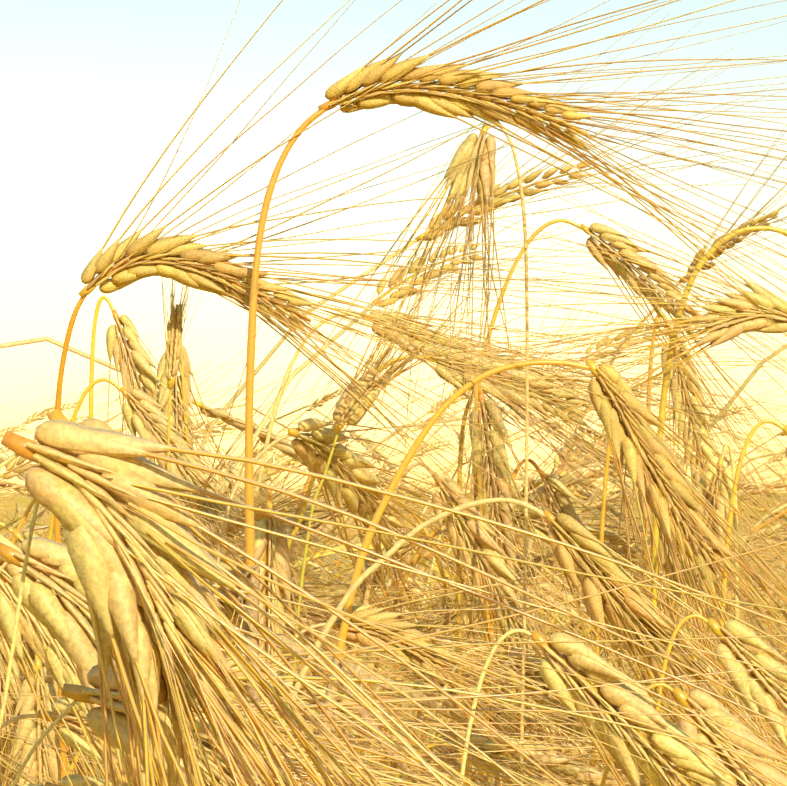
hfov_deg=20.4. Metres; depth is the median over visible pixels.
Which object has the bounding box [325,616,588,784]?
barley
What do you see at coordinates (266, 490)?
barley
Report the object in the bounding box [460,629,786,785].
barley
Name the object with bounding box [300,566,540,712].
barley
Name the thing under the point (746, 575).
barley
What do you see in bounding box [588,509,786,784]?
barley
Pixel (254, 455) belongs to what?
barley
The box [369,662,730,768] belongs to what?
barley
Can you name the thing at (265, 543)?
barley
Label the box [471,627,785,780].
barley
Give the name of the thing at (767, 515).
barley
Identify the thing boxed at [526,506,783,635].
barley
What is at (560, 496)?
barley
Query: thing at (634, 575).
barley
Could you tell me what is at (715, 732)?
barley
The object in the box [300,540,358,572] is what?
barley
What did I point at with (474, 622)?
barley
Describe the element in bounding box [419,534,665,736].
barley
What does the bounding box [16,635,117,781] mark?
barley
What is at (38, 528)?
barley
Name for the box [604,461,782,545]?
barley
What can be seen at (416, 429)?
barley
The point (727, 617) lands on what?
barley
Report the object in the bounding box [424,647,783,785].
barley
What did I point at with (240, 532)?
barley
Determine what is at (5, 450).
barley
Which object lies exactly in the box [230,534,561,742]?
barley
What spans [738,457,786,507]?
barley
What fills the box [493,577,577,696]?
barley
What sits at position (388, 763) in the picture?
barley
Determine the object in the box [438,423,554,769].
barley
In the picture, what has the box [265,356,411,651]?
barley
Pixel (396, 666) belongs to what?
barley
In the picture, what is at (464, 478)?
barley
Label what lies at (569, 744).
barley
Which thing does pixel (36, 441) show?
barley
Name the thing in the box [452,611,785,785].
barley
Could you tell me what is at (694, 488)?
barley
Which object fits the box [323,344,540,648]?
barley
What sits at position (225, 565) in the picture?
barley
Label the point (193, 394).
barley
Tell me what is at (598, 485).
barley
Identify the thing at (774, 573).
barley
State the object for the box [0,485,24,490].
barley
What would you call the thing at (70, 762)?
barley
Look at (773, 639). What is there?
barley
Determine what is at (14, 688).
barley
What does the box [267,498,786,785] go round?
barley
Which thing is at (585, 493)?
barley
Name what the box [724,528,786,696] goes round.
barley
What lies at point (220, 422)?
barley
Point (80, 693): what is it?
barley
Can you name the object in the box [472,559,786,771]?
barley
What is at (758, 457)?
barley
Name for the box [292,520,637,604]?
barley
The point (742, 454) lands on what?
barley
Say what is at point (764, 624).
barley
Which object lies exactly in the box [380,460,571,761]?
barley
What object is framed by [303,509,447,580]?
barley
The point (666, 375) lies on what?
barley
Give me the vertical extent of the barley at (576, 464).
0.894 m
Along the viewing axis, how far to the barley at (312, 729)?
0.56 m
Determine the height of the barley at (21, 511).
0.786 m
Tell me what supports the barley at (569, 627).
on the field ground
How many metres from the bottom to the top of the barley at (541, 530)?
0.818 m
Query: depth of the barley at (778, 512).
1.72 m
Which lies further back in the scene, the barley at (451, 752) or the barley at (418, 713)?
the barley at (418, 713)
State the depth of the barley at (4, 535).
1.64 m
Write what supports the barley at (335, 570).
on the field ground
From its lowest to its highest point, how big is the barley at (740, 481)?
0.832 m
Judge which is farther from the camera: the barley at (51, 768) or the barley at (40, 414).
the barley at (40, 414)
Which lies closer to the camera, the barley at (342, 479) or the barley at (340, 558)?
the barley at (340, 558)
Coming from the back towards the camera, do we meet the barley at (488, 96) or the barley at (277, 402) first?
the barley at (277, 402)
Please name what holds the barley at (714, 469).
on the field ground
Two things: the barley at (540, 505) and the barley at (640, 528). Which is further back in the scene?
the barley at (540, 505)
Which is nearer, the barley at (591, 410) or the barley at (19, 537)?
the barley at (19, 537)
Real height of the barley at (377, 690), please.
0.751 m
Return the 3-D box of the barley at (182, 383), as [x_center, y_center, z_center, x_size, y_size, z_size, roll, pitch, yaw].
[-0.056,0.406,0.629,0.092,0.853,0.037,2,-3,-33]
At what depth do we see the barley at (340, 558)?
1.74 m
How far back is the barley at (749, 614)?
2.11 m
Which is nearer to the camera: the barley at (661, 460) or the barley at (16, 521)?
the barley at (661, 460)
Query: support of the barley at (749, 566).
on the field ground
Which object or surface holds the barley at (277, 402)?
on the field ground
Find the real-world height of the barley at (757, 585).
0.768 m
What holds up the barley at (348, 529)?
on the field ground
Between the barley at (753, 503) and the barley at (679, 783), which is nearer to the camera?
the barley at (679, 783)
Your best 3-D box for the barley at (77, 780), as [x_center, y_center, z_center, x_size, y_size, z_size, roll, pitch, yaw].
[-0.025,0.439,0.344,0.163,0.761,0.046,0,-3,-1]
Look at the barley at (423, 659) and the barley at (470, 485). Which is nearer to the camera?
the barley at (423, 659)
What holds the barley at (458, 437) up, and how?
on the field ground
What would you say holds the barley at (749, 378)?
on the field ground
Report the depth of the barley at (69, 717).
0.36 m
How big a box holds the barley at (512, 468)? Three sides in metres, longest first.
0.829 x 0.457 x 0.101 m
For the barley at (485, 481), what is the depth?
0.56 m
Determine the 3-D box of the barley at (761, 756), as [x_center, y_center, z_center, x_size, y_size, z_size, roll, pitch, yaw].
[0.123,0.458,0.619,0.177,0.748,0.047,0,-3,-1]
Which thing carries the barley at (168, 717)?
on the field ground
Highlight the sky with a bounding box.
[0,0,786,492]
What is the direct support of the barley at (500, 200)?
on the field ground
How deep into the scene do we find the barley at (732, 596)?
1.65 m
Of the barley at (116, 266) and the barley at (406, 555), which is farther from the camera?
the barley at (406, 555)
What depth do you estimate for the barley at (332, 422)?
2.31 m
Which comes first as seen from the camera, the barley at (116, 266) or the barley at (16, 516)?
the barley at (116, 266)
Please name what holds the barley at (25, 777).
on the field ground
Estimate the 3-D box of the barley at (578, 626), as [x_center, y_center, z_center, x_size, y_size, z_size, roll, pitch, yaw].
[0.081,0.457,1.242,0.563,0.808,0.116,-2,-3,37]
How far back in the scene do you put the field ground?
49.92 m
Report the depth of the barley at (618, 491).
2.12 m
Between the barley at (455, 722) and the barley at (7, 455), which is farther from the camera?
the barley at (7, 455)
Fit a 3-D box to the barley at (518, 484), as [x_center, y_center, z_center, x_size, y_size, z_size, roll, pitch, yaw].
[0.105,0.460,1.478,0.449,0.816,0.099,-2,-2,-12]
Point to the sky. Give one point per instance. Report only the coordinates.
(93, 93)
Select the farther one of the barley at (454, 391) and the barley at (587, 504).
the barley at (454, 391)
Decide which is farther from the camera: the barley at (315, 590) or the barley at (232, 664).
the barley at (315, 590)
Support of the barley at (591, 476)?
on the field ground
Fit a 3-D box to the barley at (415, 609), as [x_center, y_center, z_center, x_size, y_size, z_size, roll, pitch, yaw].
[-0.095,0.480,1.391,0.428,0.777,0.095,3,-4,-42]
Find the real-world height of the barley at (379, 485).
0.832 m
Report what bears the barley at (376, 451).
on the field ground
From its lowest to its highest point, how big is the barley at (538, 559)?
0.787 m
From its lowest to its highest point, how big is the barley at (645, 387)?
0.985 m
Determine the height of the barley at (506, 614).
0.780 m
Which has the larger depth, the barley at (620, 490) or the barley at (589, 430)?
the barley at (620, 490)
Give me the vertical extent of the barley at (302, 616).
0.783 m
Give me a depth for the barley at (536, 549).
1.97 m
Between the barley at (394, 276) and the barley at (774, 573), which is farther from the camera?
the barley at (774, 573)
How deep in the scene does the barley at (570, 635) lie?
1.51 m
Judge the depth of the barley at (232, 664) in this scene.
0.50 m
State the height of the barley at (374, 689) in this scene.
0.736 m
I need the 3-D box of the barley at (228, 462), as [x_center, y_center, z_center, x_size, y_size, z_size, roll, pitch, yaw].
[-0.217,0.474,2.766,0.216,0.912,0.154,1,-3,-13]
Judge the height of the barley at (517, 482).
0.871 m
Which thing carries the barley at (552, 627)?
on the field ground
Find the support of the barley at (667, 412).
on the field ground
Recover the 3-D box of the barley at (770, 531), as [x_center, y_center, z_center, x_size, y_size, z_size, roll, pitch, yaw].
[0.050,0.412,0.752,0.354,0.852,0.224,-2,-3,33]
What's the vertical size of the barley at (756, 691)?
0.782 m
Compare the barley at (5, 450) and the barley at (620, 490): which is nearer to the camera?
the barley at (620, 490)
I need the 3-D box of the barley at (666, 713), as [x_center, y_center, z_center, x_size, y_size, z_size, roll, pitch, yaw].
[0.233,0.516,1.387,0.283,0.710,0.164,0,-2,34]
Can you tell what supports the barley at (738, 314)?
on the field ground
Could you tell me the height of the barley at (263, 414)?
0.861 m
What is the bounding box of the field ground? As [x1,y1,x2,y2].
[0,493,786,785]
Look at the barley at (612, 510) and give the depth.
1.77 m
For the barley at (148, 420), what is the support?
on the field ground
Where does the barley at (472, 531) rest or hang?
on the field ground
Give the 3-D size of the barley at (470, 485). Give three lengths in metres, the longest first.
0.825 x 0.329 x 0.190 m
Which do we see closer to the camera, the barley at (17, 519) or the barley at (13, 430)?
the barley at (17, 519)
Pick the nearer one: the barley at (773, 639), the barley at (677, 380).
the barley at (677, 380)
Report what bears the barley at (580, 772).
on the field ground
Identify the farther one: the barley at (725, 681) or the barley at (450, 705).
the barley at (725, 681)
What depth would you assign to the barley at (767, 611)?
1.14 m
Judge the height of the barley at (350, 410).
0.864 m
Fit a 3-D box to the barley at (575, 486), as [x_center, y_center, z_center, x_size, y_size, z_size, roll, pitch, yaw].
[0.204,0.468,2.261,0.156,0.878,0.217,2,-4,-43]
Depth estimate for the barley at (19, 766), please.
0.60 m
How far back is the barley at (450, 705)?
0.70 m
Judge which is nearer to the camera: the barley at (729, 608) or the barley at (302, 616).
the barley at (302, 616)
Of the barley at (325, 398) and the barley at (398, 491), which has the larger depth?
the barley at (325, 398)
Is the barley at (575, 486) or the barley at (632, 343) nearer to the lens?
the barley at (632, 343)
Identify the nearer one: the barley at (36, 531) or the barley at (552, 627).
the barley at (552, 627)
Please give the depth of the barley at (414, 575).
2.45 m
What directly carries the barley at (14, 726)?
on the field ground
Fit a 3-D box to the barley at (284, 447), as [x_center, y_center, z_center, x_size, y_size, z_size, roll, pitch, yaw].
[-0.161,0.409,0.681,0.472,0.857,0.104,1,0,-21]
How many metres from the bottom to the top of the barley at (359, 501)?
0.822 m
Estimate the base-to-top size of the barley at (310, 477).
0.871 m
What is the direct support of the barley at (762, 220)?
on the field ground
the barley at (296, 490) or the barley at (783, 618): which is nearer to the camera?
the barley at (296, 490)
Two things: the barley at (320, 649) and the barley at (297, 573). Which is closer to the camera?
the barley at (320, 649)
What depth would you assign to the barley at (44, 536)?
1.49 m
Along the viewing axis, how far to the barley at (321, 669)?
1.14 m
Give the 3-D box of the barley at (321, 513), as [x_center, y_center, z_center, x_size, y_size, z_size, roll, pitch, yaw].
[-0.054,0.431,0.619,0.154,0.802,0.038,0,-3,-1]
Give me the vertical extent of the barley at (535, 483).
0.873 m
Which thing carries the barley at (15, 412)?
on the field ground
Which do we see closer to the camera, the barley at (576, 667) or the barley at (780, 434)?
the barley at (780, 434)
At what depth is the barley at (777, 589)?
1.98 m
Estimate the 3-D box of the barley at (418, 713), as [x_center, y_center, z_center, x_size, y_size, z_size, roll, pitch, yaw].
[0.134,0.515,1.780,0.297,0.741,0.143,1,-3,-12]
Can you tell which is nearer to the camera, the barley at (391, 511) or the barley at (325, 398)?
the barley at (391, 511)
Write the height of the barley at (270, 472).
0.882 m
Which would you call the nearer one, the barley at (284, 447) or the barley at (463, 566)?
the barley at (284, 447)
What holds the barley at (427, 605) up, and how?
on the field ground
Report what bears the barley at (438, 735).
on the field ground
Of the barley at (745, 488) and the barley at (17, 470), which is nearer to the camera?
the barley at (17, 470)
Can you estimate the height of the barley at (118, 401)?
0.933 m
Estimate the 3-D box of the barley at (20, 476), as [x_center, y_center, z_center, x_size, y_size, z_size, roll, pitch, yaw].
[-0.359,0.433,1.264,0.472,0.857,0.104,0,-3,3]
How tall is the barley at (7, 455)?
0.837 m
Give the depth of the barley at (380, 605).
1.02 m
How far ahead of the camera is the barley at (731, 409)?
2.75 m
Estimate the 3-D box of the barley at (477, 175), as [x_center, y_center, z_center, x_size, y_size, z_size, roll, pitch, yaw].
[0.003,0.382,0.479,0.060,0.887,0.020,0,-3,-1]
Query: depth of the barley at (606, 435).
2.16 m
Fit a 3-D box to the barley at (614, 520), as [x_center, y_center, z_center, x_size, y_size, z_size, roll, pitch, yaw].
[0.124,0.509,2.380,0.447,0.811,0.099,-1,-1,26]
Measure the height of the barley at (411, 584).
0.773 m
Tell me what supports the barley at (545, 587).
on the field ground
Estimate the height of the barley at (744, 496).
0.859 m
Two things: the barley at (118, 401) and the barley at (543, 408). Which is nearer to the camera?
the barley at (543, 408)
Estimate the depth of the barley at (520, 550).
0.91 m
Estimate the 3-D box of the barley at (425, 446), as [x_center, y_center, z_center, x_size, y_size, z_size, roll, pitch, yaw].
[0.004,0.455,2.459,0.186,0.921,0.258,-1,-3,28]
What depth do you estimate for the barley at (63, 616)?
0.25 m
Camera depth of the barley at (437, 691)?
2.17 m
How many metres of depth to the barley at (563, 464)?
0.94 m
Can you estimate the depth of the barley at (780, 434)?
1.62 m
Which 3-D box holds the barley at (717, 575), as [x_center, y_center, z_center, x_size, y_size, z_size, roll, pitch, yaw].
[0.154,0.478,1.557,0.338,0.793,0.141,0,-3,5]
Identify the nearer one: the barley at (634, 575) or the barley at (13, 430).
the barley at (634, 575)
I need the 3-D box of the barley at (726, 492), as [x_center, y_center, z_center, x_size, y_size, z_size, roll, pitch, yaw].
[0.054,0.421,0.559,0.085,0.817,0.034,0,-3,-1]
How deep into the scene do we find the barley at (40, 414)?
2.58 m
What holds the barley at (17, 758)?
on the field ground
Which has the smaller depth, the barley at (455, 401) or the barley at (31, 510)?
the barley at (31, 510)
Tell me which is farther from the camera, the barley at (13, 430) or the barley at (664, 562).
the barley at (13, 430)
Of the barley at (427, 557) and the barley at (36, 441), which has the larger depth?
the barley at (36, 441)
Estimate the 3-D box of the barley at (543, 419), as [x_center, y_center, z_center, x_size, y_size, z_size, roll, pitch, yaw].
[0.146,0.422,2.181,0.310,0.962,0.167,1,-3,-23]
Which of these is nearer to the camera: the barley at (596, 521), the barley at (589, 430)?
the barley at (589, 430)
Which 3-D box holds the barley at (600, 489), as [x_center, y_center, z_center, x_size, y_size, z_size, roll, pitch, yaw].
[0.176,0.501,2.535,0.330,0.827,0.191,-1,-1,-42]
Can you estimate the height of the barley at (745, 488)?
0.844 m
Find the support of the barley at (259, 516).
on the field ground
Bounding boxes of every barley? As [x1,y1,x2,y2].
[0,329,271,478]
[0,337,569,658]
[0,355,120,437]
[0,382,74,439]
[0,408,447,785]
[0,411,40,456]
[0,420,786,785]
[0,447,63,537]
[0,456,25,480]
[0,462,40,505]
[0,471,25,518]
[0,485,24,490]
[0,489,62,544]
[0,497,47,546]
[0,503,46,533]
[0,507,49,520]
[0,517,129,774]
[0,522,462,783]
[0,534,467,785]
[0,537,765,785]
[0,565,42,785]
[0,579,104,785]
[0,641,291,785]
[0,648,785,785]
[0,654,87,785]
[0,656,83,785]
[0,748,327,785]
[1,382,43,438]
[1,554,547,738]
[3,425,115,534]
[4,502,20,547]
[5,373,124,459]
[6,513,46,537]
[7,498,470,785]
[7,523,63,540]
[8,345,245,741]
[11,497,536,785]
[11,541,786,785]
[14,330,366,544]
[15,504,421,717]
[16,530,675,785]
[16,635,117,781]
[21,752,608,785]
[22,593,465,716]
[28,529,462,775]
[41,503,187,537]
[47,378,457,741]
[54,0,714,778]
[66,745,121,785]
[67,530,563,780]
[68,643,712,785]
[84,344,353,771]
[89,295,370,775]
[101,366,151,461]
[108,2,786,780]
[117,547,506,777]
[132,414,280,785]
[155,446,379,762]
[162,279,203,470]
[187,320,520,546]
[190,404,462,568]
[198,461,523,544]
[198,495,358,572]
[199,453,304,520]
[200,117,646,540]
[211,583,649,785]
[212,445,291,559]
[214,357,384,524]
[214,418,552,694]
[215,397,326,484]
[215,436,267,485]
[215,460,500,688]
[217,465,472,526]
[222,426,410,548]
[222,490,358,783]
[222,512,572,632]
[223,405,513,653]
[225,553,630,785]
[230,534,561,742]
[235,340,396,514]
[238,0,786,784]
[239,494,373,540]
[244,542,413,655]
[245,563,437,670]
[254,309,784,564]
[259,481,354,536]
[261,445,289,746]
[262,556,718,785]
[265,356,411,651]
[265,717,434,785]
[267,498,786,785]
[268,295,786,738]
[271,411,786,609]
[271,441,502,785]
[272,552,316,734]
[273,124,538,785]
[275,347,786,711]
[278,358,416,499]
[278,550,637,751]
[279,599,725,780]
[285,535,570,752]
[286,344,786,752]
[292,211,525,773]
[292,436,410,513]
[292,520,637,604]
[297,373,631,677]
[297,462,494,584]
[297,634,785,780]
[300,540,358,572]
[300,550,765,713]
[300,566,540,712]
[302,536,358,597]
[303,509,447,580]
[304,421,469,598]
[307,359,786,785]
[308,421,509,722]
[321,643,413,733]
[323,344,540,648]
[323,548,537,663]
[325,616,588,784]
[334,389,489,569]
[343,462,667,785]
[346,484,649,784]
[350,216,786,744]
[353,338,559,748]
[354,696,596,785]
[355,632,560,752]
[355,669,775,782]
[357,463,786,754]
[363,401,744,761]
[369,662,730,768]
[370,441,574,770]
[372,690,572,780]
[374,569,561,763]
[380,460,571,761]
[381,504,648,776]
[384,476,637,776]
[386,131,786,485]
[386,581,500,774]
[386,632,568,766]
[389,594,568,668]
[390,734,784,785]
[392,569,713,768]
[393,487,642,782]
[397,423,773,769]
[397,545,664,741]
[399,461,630,750]
[401,259,661,778]
[401,560,720,735]
[407,519,595,610]
[408,381,644,785]
[408,469,786,765]
[411,346,733,772]
[412,354,670,725]
[413,461,649,739]
[414,385,664,738]
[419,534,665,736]
[421,481,638,753]
[423,469,636,750]
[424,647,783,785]
[425,576,716,753]
[433,680,509,747]
[438,384,553,782]
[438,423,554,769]
[450,471,636,779]
[451,492,677,772]
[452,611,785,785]
[456,219,786,777]
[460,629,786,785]
[463,480,786,785]
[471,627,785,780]
[472,463,784,684]
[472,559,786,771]
[473,383,728,655]
[475,482,640,676]
[476,442,697,685]
[478,603,786,782]
[479,570,638,658]
[483,349,699,661]
[488,454,786,781]
[488,458,772,776]
[490,320,656,785]
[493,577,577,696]
[504,666,774,783]
[505,572,786,754]
[506,443,748,785]
[513,673,786,784]
[517,503,786,741]
[520,626,616,664]
[524,125,786,785]
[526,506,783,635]
[527,453,650,570]
[528,498,671,706]
[533,449,786,719]
[534,337,786,621]
[535,337,740,625]
[536,430,786,717]
[536,520,785,728]
[540,525,786,731]
[551,646,786,739]
[553,430,633,737]
[569,568,775,751]
[574,611,786,741]
[580,343,786,782]
[585,439,680,677]
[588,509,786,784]
[591,424,786,785]
[600,683,786,785]
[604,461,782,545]
[605,365,785,541]
[609,724,786,775]
[615,567,784,661]
[629,425,786,721]
[634,443,786,570]
[638,451,784,730]
[639,503,786,683]
[640,443,786,553]
[643,312,786,781]
[647,226,786,785]
[649,614,786,785]
[660,552,786,708]
[663,565,786,704]
[663,583,786,710]
[667,634,728,768]
[677,451,785,617]
[677,730,757,785]
[687,463,786,586]
[687,682,723,785]
[701,562,786,583]
[702,550,782,641]
[704,432,786,665]
[718,419,786,704]
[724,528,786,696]
[730,563,780,692]
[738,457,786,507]
[754,515,784,665]
[757,595,786,733]
[766,498,786,739]
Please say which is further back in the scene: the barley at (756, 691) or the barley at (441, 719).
the barley at (441, 719)
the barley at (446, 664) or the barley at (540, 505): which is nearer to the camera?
the barley at (446, 664)
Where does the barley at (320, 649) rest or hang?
on the field ground
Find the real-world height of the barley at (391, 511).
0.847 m
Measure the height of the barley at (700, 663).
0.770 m
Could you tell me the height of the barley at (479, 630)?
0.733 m
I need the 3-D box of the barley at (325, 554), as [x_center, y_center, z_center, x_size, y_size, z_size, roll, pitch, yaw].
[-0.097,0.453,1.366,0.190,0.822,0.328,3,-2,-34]
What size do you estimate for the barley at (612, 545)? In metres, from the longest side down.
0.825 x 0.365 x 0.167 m
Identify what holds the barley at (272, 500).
on the field ground
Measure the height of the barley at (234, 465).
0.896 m
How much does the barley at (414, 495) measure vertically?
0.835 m
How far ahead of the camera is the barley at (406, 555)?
0.65 m
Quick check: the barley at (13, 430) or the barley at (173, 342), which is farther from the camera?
the barley at (13, 430)
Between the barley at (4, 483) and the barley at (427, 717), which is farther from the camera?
the barley at (4, 483)
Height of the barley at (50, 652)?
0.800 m
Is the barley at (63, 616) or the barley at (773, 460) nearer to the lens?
the barley at (63, 616)
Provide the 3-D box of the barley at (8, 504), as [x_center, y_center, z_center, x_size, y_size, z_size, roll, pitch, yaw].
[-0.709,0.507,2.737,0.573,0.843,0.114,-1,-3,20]
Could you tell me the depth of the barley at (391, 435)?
1.10 m
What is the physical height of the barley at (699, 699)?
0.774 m
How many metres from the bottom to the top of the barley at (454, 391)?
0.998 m
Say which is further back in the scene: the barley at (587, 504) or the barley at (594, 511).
the barley at (594, 511)
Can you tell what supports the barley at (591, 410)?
on the field ground
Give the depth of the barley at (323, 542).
2.19 m
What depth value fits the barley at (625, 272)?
0.62 m
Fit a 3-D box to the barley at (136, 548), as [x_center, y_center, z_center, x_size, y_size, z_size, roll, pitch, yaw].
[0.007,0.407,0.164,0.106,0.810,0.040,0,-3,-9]
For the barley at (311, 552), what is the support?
on the field ground
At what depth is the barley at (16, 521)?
3.07 m
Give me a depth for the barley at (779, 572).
2.43 m
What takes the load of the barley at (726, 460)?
on the field ground
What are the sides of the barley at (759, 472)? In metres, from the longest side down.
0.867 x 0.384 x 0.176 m
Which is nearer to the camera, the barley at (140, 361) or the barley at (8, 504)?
the barley at (140, 361)
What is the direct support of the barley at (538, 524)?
on the field ground
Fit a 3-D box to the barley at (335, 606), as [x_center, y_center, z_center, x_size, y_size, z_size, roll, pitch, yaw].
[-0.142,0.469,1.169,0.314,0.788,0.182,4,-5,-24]
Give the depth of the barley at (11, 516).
2.38 m
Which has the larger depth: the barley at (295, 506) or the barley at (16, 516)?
the barley at (295, 506)
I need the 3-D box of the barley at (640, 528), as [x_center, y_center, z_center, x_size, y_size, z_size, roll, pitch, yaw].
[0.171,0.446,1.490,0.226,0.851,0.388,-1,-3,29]
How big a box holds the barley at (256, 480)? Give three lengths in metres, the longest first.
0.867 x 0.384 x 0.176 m

